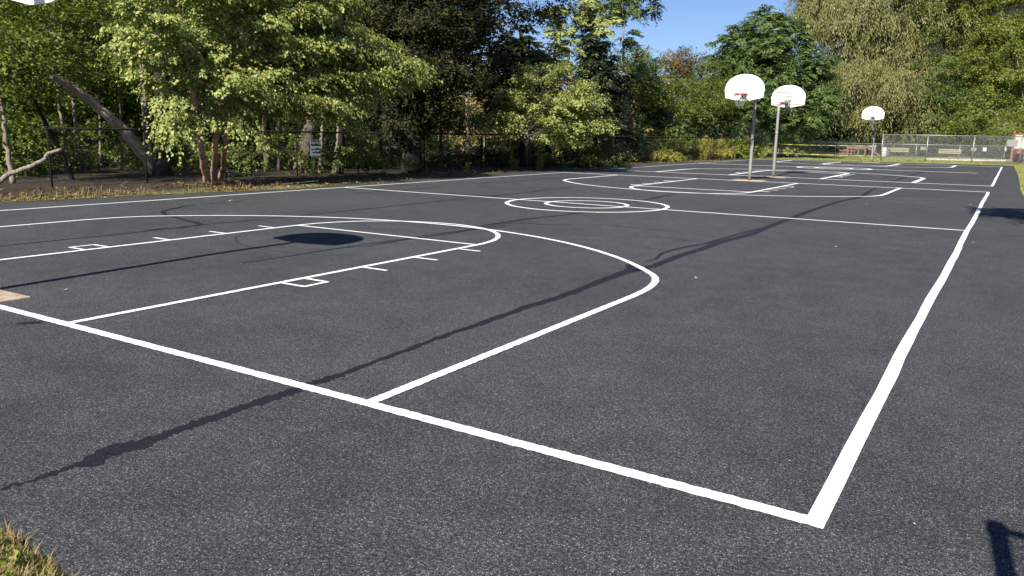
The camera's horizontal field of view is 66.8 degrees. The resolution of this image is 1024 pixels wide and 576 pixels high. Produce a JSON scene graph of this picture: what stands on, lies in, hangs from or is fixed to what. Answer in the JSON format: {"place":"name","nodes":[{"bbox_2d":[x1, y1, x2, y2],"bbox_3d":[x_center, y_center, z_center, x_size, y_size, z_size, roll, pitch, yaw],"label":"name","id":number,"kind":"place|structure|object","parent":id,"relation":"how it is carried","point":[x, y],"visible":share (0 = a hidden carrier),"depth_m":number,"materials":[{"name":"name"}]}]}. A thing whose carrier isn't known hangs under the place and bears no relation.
{"place":"outdoors","nodes":[
{"label":"outdoors","id":0,"kind":"place"},
{"bbox_2d":[0,531,60,575],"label":"corner grass","id":1,"kind":"structure","parent":0,"point":[27,557],"depth_m":2.87,"materials":[{"name":"green plant"}]},
{"bbox_2d":[0,517,89,575],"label":"corner dry grass","id":2,"kind":"structure","parent":0,"point":[12,538],"depth_m":2.89,"materials":[{"name":"beige plant"}]},
{"bbox_2d":[0,178,291,201],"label":"long verge grass","id":3,"kind":"structure","parent":0,"point":[191,186],"depth_m":19.27,"materials":[{"name":"green plant"}]},
{"bbox_2d":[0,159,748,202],"bbox_3d":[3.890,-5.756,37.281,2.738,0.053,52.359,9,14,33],"label":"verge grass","id":4,"kind":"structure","parent":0,"point":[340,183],"depth_m":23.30,"materials":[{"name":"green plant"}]},
{"bbox_2d":[0,146,1023,575],"bbox_3d":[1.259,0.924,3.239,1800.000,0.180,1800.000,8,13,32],"label":"ground","id":5,"kind":"structure","parent":0,"point":[30,182],"depth_m":25.11,"materials":[{"name":"green plant"}]},
{"bbox_2d":[0,549,26,575],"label":"corner clover","id":6,"kind":"object","parent":5,"relation":"on","point":[16,557],"visible":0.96,"depth_m":2.83,"materials":[{"name":"green plant"}]},
{"bbox_2d":[0,148,61,183],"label":"fallen branch","id":7,"kind":"object","parent":5,"relation":"on","point":[4,177],"visible":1,"depth_m":19.43,"materials":[{"name":"beige wood"}]},
{"bbox_2d":[0,4,85,182],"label":"woodland tree","id":8,"kind":"object","parent":5,"relation":"on","point":[13,89],"visible":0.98,"depth_m":20.87,"materials":[{"name":"green plant"}]},
{"bbox_2d":[0,0,99,178],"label":"woodland tree","id":9,"kind":"object","parent":5,"relation":"on","point":[19,8],"visible":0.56,"depth_m":22.28,"materials":[{"name":"green plant"}]},
{"bbox_2d":[1,0,126,172],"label":"woodland tree","id":10,"kind":"object","parent":5,"relation":"on","point":[75,15],"visible":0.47,"depth_m":25.94,"materials":[{"name":"green plant"}]},
{"bbox_2d":[28,0,115,170],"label":"woodland tree","id":11,"kind":"object","parent":5,"relation":"on","point":[89,29],"visible":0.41,"depth_m":27.63,"materials":[{"name":"green plant"}]},
{"bbox_2d":[28,19,145,166],"bbox_3d":[-17.024,-7.687,30.930,4.301,5.740,5.768,-8,15,-39],"label":"woodland tree","id":12,"kind":"object","parent":5,"relation":"on","point":[95,95],"visible":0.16,"depth_m":29.74,"materials":[{"name":"green plant"}]},
{"bbox_2d":[51,75,154,174],"bbox_3d":[-12.978,-5.133,25.387,0.617,3.309,3.796,6,12,25],"label":"leaning dead tree","id":13,"kind":"object","parent":5,"relation":"on","point":[111,119],"visible":0.81,"depth_m":25.11,"materials":[{"name":"brown wood"}]},
{"bbox_2d":[47,18,182,169],"bbox_3d":[-15.319,-7.409,29.809,4.046,5.688,5.835,4,12,16],"label":"woodland tree","id":14,"kind":"object","parent":5,"relation":"on","point":[115,87],"visible":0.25,"depth_m":29.08,"materials":[{"name":"green plant"}]},
{"bbox_2d":[77,0,193,153],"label":"woodland tree","id":15,"kind":"object","parent":5,"relation":"on","point":[143,105],"visible":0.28,"depth_m":26.99,"materials":[{"name":"green plant"}]},
{"bbox_2d":[59,0,245,175],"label":"woodland tree","id":16,"kind":"object","parent":5,"relation":"on","point":[159,167],"visible":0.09,"depth_m":26.07,"materials":[{"name":"brown plant"}]},
{"bbox_2d":[0,0,396,161],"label":"woodland foliage","id":17,"kind":"object","parent":5,"relation":"on","point":[131,115],"visible":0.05,"depth_m":33.43,"materials":[{"name":"green plant"}]},
{"bbox_2d":[193,0,291,171],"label":"woodland tree","id":18,"kind":"object","parent":5,"relation":"on","point":[265,156],"visible":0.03,"depth_m":29.43,"materials":[{"name":"grey plant"}]},
{"bbox_2d":[237,19,281,170],"bbox_3d":[-8.689,-7.842,31.028,5.429,6.301,4.345,-1,11,-8],"label":"woodland tree","id":19,"kind":"object","parent":5,"relation":"on","point":[279,155],"visible":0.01,"depth_m":30.61,"materials":[{"name":"grey plant"}]},
{"bbox_2d":[86,0,447,182],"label":"river birch","id":20,"kind":"object","parent":5,"relation":"on","point":[319,66],"visible":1,"depth_m":21.28,"materials":[{"name":"green plant"}]},
{"bbox_2d":[252,0,375,172],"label":"woodland tree","id":21,"kind":"object","parent":5,"relation":"on","point":[308,127],"visible":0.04,"depth_m":29.27,"materials":[{"name":"grey plant"}]},
{"bbox_2d":[7,1,623,147],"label":"thicket","id":22,"kind":"object","parent":5,"relation":"on","point":[395,113],"depth_m":83.33,"materials":[{"name":"green plant"}]},
{"bbox_2d":[0,140,636,171],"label":"shaded undergrowth","id":23,"kind":"object","parent":5,"relation":"on","point":[560,159],"visible":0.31,"depth_m":36.24,"materials":[{"name":"green plant"}]},
{"bbox_2d":[0,105,637,179],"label":"undergrowth","id":24,"kind":"object","parent":5,"relation":"on","point":[37,133],"visible":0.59,"depth_m":27.21,"materials":[{"name":"green plant"}]},
{"bbox_2d":[317,124,323,172],"bbox_3d":[-7.130,-6.451,28.962,0.403,4.437,0.179,-3,12,-19],"label":"woodland tree","id":25,"kind":"object","parent":5,"relation":"on","point":[321,138],"visible":0.32,"depth_m":29.13,"materials":[{"name":"brown plant"}]},
{"bbox_2d":[332,126,337,173],"bbox_3d":[-6.589,-6.475,29.071,0.429,4.461,0.221,-2,12,-14],"label":"woodland tree","id":26,"kind":"object","parent":5,"relation":"on","point":[334,164],"visible":0.19,"depth_m":29.31,"materials":[{"name":"brown plant"}]},
{"bbox_2d":[290,0,385,173],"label":"woodland tree","id":27,"kind":"object","parent":5,"relation":"on","point":[343,17],"visible":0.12,"depth_m":28.66,"materials":[{"name":"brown plant"}]},
{"bbox_2d":[6,158,739,201],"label":"verge weeds","id":28,"kind":"object","parent":5,"relation":"on","point":[305,182],"visible":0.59,"depth_m":24.53,"materials":[{"name":"green plant"}]},
{"bbox_2d":[3,158,755,200],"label":"dry verge grass","id":29,"kind":"structure","parent":5,"relation":"on","point":[322,181],"depth_m":25.16,"materials":[{"name":"plant"}]},
{"bbox_2d":[8,1,758,155],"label":"distant woodland foliage","id":30,"kind":"object","parent":5,"relation":"on","point":[712,132],"visible":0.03,"depth_m":60.92,"materials":[{"name":"green plant"}]},
{"bbox_2d":[361,0,405,168],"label":"woodland tree","id":31,"kind":"object","parent":5,"relation":"on","point":[381,139],"depth_m":32.87,"materials":[{"name":"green plant"}]},
{"bbox_2d":[0,157,769,200],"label":"leaf litter","id":32,"kind":"object","parent":5,"relation":"on","point":[254,183],"visible":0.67,"depth_m":23.39,"materials":[{"name":"brown plant"}]},
{"bbox_2d":[45,126,761,186],"bbox_3d":[4.437,-7.388,41.639,1.135,1.610,54.457,9,14,36],"label":"black chain link fence","id":33,"kind":"object","parent":5,"relation":"on","point":[295,132],"visible":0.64,"depth_m":27.11,"materials":[{"name":"metal"}]},
{"bbox_2d":[310,140,320,156],"bbox_3d":[-6.897,-4.912,27.312,0.010,0.580,0.460,9,14,36],"label":"notice sign","id":34,"kind":"object","parent":33,"relation":"attached to","point":[314,144],"visible":0.89,"depth_m":27.30,"materials":[{"name":"white metal"}]},
{"bbox_2d":[758,151,862,155],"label":"caution tape","id":35,"kind":"object","parent":33,"relation":"attached to","point":[823,154],"visible":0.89,"depth_m":61.43,"materials":[{"name":"plastic"}]},
{"bbox_2d":[760,143,876,145],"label":"caution tape","id":36,"kind":"object","parent":33,"relation":"attached to","point":[823,145],"visible":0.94,"depth_m":61.07,"materials":[{"name":"plastic"}]},
{"bbox_2d":[439,102,442,167],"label":"woodland tree","id":37,"kind":"object","parent":5,"relation":"on","point":[440,150],"visible":0.26,"depth_m":35.27,"materials":[{"name":"brown plant"}]},
{"bbox_2d":[329,0,589,172],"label":"oak tree","id":38,"kind":"object","parent":5,"relation":"on","point":[451,31],"visible":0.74,"depth_m":29.13,"materials":[{"name":"green plant"}]},
{"bbox_2d":[464,162,471,171],"bbox_3d":[-1.751,-4.797,30.841,0.353,0.466,0.322,8,13,32],"label":"weed stalk","id":39,"kind":"object","parent":5,"relation":"on","point":[467,164],"visible":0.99,"depth_m":30.84,"materials":[{"name":"green plant"}]},
{"bbox_2d":[458,56,497,159],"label":"woodland tree","id":40,"kind":"object","parent":5,"relation":"on","point":[467,142],"visible":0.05,"depth_m":42.99,"materials":[{"name":"beige plant"}]},
{"bbox_2d":[473,73,490,160],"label":"woodland tree","id":41,"kind":"object","parent":5,"relation":"on","point":[484,140],"visible":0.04,"depth_m":45.07,"materials":[{"name":"beige plant"}]},
{"bbox_2d":[0,159,1023,575],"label":"asphalt court","id":42,"kind":"object","parent":5,"relation":"on","point":[752,367],"visible":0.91,"depth_m":5.12,"materials":[{"name":"grey asphalt"}]},
{"bbox_2d":[0,0,57,302],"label":"basketball hoop","id":43,"kind":"object","parent":42,"relation":"on","point":[6,296],"visible":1,"depth_m":7.26,"materials":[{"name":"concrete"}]},
{"bbox_2d":[234,227,353,255],"bbox_3d":[-3.259,-0.654,11.050,1.172,0.001,3.380,-6,13,-32],"label":"faded court marking","id":44,"kind":"object","parent":42,"relation":"on","point":[235,239],"visible":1,"depth_m":10.41,"materials":[{"name":"grey paint"}]},
{"bbox_2d":[1,159,746,202],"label":"soil edge","id":45,"kind":"object","parent":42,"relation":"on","point":[291,188],"visible":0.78,"depth_m":20.21,"materials":[{"name":"brown soil"}]},
{"bbox_2d":[0,169,935,489],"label":"crack sealant","id":46,"kind":"object","parent":42,"relation":"on","point":[98,457],"visible":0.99,"depth_m":6.28,"materials":[{"name":"black asphalt"}]},
{"bbox_2d":[0,159,1001,528],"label":"court line paint","id":47,"kind":"object","parent":42,"relation":"on","point":[822,507],"visible":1,"depth_m":5.22,"materials":[{"name":"white paint"}]},
{"bbox_2d":[534,150,541,170],"bbox_3d":[1.136,-5.553,33.560,0.333,0.962,0.322,-2,12,-17],"label":"weed stalk","id":48,"kind":"object","parent":42,"relation":"on","point":[536,162],"visible":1,"depth_m":33.56,"materials":[{"name":"green plant"}]},
{"bbox_2d":[539,153,544,169],"bbox_3d":[1.313,-5.560,34.133,0.357,0.756,0.334,8,13,32],"label":"weed stalk","id":49,"kind":"object","parent":42,"relation":"on","point":[541,159],"visible":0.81,"depth_m":34.10,"materials":[{"name":"green plant"}]},
{"bbox_2d":[725,74,766,181],"bbox_3d":[8.360,-5.653,27.685,1.372,3.730,2.449,8,13,32],"label":"basketball hoop","id":50,"kind":"object","parent":42,"relation":"on","point":[745,87],"visible":1,"depth_m":26.96,"materials":[{"name":"metal"}]},
{"bbox_2d":[757,85,805,177],"bbox_3d":[11.097,-6.449,31.911,1.372,3.730,2.449,8,13,32],"label":"basketball hoop","id":51,"kind":"object","parent":42,"relation":"on","point":[788,96],"visible":0.98,"depth_m":31.97,"materials":[{"name":"metal"}]},
{"bbox_2d":[862,106,884,162],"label":"basketball hoop","id":52,"kind":"object","parent":42,"relation":"on","point":[874,113],"visible":1,"depth_m":51.34,"materials":[{"name":"metal"}]},
{"bbox_2d":[469,24,580,166],"bbox_3d":[0.559,-8.805,35.850,4.770,6.587,6.268,8,13,32],"label":"vine covered tree","id":53,"kind":"object","parent":5,"relation":"on","point":[521,47],"visible":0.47,"depth_m":35.30,"materials":[{"name":"green plant"}]},
{"bbox_2d":[422,62,669,159],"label":"tan woodland foliage","id":54,"kind":"object","parent":5,"relation":"on","point":[470,103],"visible":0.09,"depth_m":49.96,"materials":[{"name":"green plant"}]},
{"bbox_2d":[475,56,622,168],"bbox_3d":[1.728,-7.190,32.524,6.276,4.947,6.553,8,13,32],"label":"drooping small tree","id":55,"kind":"object","parent":5,"relation":"on","point":[571,105],"visible":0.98,"depth_m":31.44,"materials":[{"name":"green plant"}]},
{"bbox_2d":[534,0,624,132],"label":"feathery tree","id":56,"kind":"object","parent":5,"relation":"on","point":[589,4],"visible":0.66,"depth_m":41.71,"materials":[{"name":"green plant"}]},
{"bbox_2d":[563,9,643,160],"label":"locust tree","id":57,"kind":"object","parent":5,"relation":"on","point":[591,62],"visible":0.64,"depth_m":42.51,"materials":[{"name":"green plant"}]},
{"bbox_2d":[600,0,668,155],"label":"thin open tree","id":58,"kind":"object","parent":5,"relation":"on","point":[627,13],"visible":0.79,"depth_m":45.16,"materials":[{"name":"green plant"}]},
{"bbox_2d":[602,45,688,159],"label":"leafy tree","id":59,"kind":"object","parent":5,"relation":"on","point":[645,90],"visible":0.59,"depth_m":50.43,"materials":[{"name":"green plant"}]},
{"bbox_2d":[616,146,684,161],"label":"shrub","id":60,"kind":"object","parent":5,"relation":"on","point":[666,156],"visible":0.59,"depth_m":47.73,"materials":[{"name":"green plant"}]},
{"bbox_2d":[627,96,698,152],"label":"sumac bush","id":61,"kind":"object","parent":5,"relation":"on","point":[663,121],"visible":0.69,"depth_m":52.17,"materials":[{"name":"green plant"}]},
{"bbox_2d":[646,132,694,160],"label":"shrub","id":62,"kind":"object","parent":5,"relation":"on","point":[676,148],"visible":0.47,"depth_m":50.98,"materials":[{"name":"green plant"}]},
{"bbox_2d":[645,45,713,98],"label":"autumn tree","id":63,"kind":"object","parent":5,"relation":"on","point":[679,66],"visible":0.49,"depth_m":61.22,"materials":[{"name":"orange plant"}]},
{"bbox_2d":[636,56,748,151],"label":"leafy tree","id":64,"kind":"object","parent":5,"relation":"on","point":[701,106],"visible":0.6,"depth_m":57.76,"materials":[{"name":"green plant"}]},
{"bbox_2d":[681,135,748,159],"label":"shrub","id":65,"kind":"object","parent":5,"relation":"on","point":[726,152],"visible":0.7,"depth_m":54.82,"materials":[{"name":"green plant"}]},
{"bbox_2d":[714,136,753,159],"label":"shrub","id":66,"kind":"object","parent":5,"relation":"on","point":[743,155],"visible":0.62,"depth_m":56.07,"materials":[{"name":"green plant"}]},
{"bbox_2d":[739,144,768,157],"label":"shrub","id":67,"kind":"object","parent":5,"relation":"on","point":[756,154],"visible":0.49,"depth_m":59.03,"materials":[{"name":"green plant"}]},
{"bbox_2d":[692,4,854,157],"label":"tree of heaven","id":68,"kind":"object","parent":5,"relation":"on","point":[768,48],"visible":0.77,"depth_m":60.73,"materials":[{"name":"green plant"}]},
{"bbox_2d":[754,146,805,157],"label":"shrub","id":69,"kind":"object","parent":5,"relation":"on","point":[787,150],"visible":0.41,"depth_m":62.49,"materials":[{"name":"green plant"}]},
{"bbox_2d":[626,0,1023,151],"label":"thicket","id":70,"kind":"object","parent":5,"relation":"on","point":[1020,12],"depth_m":108.87,"materials":[{"name":"green plant"}]},
{"bbox_2d":[668,46,1023,154],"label":"end woodland foliage","id":71,"kind":"object","parent":5,"relation":"on","point":[836,136],"visible":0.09,"depth_m":98.81,"materials":[{"name":"green plant"}]},
{"bbox_2d":[839,146,880,156],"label":"wooden platform","id":72,"kind":"structure","parent":5,"relation":"on","point":[847,152],"depth_m":74.66,"materials":[{"name":"brown wood"}]},
{"bbox_2d":[882,147,886,156],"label":"white barrel","id":73,"kind":"object","parent":5,"relation":"on","point":[884,151],"visible":0.52,"depth_m":73.18,"materials":[{"name":"plastic"}]},
{"bbox_2d":[754,132,1018,158],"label":"end undergrowth","id":74,"kind":"object","parent":5,"relation":"on","point":[804,150],"visible":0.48,"depth_m":77.18,"materials":[{"name":"green plant"}]},
{"bbox_2d":[779,0,995,154],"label":"weeping willow","id":75,"kind":"object","parent":5,"relation":"on","point":[839,23],"visible":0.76,"depth_m":84.39,"materials":[{"name":"green plant"}]},
{"bbox_2d":[780,141,1005,159],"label":"silver fence","id":76,"kind":"object","parent":5,"relation":"on","point":[891,150],"visible":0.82,"depth_m":67.67,"materials":[{"name":"metal"}]},
{"bbox_2d":[888,148,908,156],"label":"park bench","id":77,"kind":"object","parent":5,"relation":"on","point":[905,149],"visible":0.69,"depth_m":73.05,"materials":[{"name":"wood"}]},
{"bbox_2d":[894,25,994,149],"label":"leafy tree","id":78,"kind":"object","parent":5,"relation":"on","point":[948,90],"visible":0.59,"depth_m":82.40,"materials":[{"name":"green plant"}]},
{"bbox_2d":[880,134,1023,163],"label":"tall silver fence","id":79,"kind":"object","parent":5,"relation":"on","point":[972,151],"visible":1,"depth_m":58.67,"materials":[{"name":"metal"}]},
{"bbox_2d":[1006,140,1017,146],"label":"fence sign","id":80,"kind":"object","parent":79,"relation":"attached to","point":[1012,143],"visible":1,"depth_m":57.65,"materials":[{"name":"white metal"}]},
{"bbox_2d":[901,0,1023,133],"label":"leafy tree","id":81,"kind":"object","parent":5,"relation":"on","point":[995,70],"visible":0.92,"depth_m":79.41,"materials":[{"name":"green plant"}]},
{"bbox_2d":[926,155,1005,161],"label":"pale kerb edging","id":82,"kind":"object","parent":5,"relation":"on","point":[963,159],"visible":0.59,"depth_m":63.18,"materials":[{"name":"concrete"}]},
{"bbox_2d":[918,89,1023,158],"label":"leafy tree","id":83,"kind":"object","parent":5,"relation":"on","point":[963,123],"visible":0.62,"depth_m":78.19,"materials":[{"name":"green plant"}]},
{"bbox_2d":[935,156,1009,160],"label":"gravel patch","id":84,"kind":"object","parent":5,"relation":"on","point":[979,158],"visible":0.29,"depth_m":72.97,"materials":[{"name":"beige gravel"}]},
{"bbox_2d":[938,149,961,158],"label":"park bench","id":85,"kind":"object","parent":84,"relation":"on","point":[948,152],"visible":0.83,"depth_m":68.75,"materials":[{"name":"wood"}]},
{"bbox_2d":[970,105,1023,146],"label":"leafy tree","id":86,"kind":"object","parent":5,"relation":"on","point":[1011,116],"visible":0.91,"depth_m":68.71,"materials":[{"name":"green plant"}]},
{"bbox_2d":[1010,130,1023,161],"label":"notice board","id":87,"kind":"object","parent":5,"relation":"on","point":[1017,134],"visible":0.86,"depth_m":60.14,"materials":[{"name":"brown wood"}]},
{"bbox_2d":[1013,148,1021,161],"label":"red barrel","id":88,"kind":"object","parent":5,"relation":"on","point":[1016,154],"visible":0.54,"depth_m":62.05,"materials":[{"name":"plastic"}]},
{"bbox_2d":[393,0,889,106],"label":"sky","id":89,"kind":"structure","parent":0,"point":[694,23],"materials":[{"name":"blue"}]},
{"bbox_2d":[780,155,1023,165],"bbox_3d":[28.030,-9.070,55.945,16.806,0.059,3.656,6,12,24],"label":"lawn grass","id":90,"kind":"structure","parent":0,"point":[900,162],"depth_m":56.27,"materials":[{"name":"green plant"}]},
{"bbox_2d":[1014,166,1023,195],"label":"verge grass","id":91,"kind":"structure","parent":0,"point":[1020,173],"depth_m":36.81,"materials":[{"name":"green plant"}]}
]}

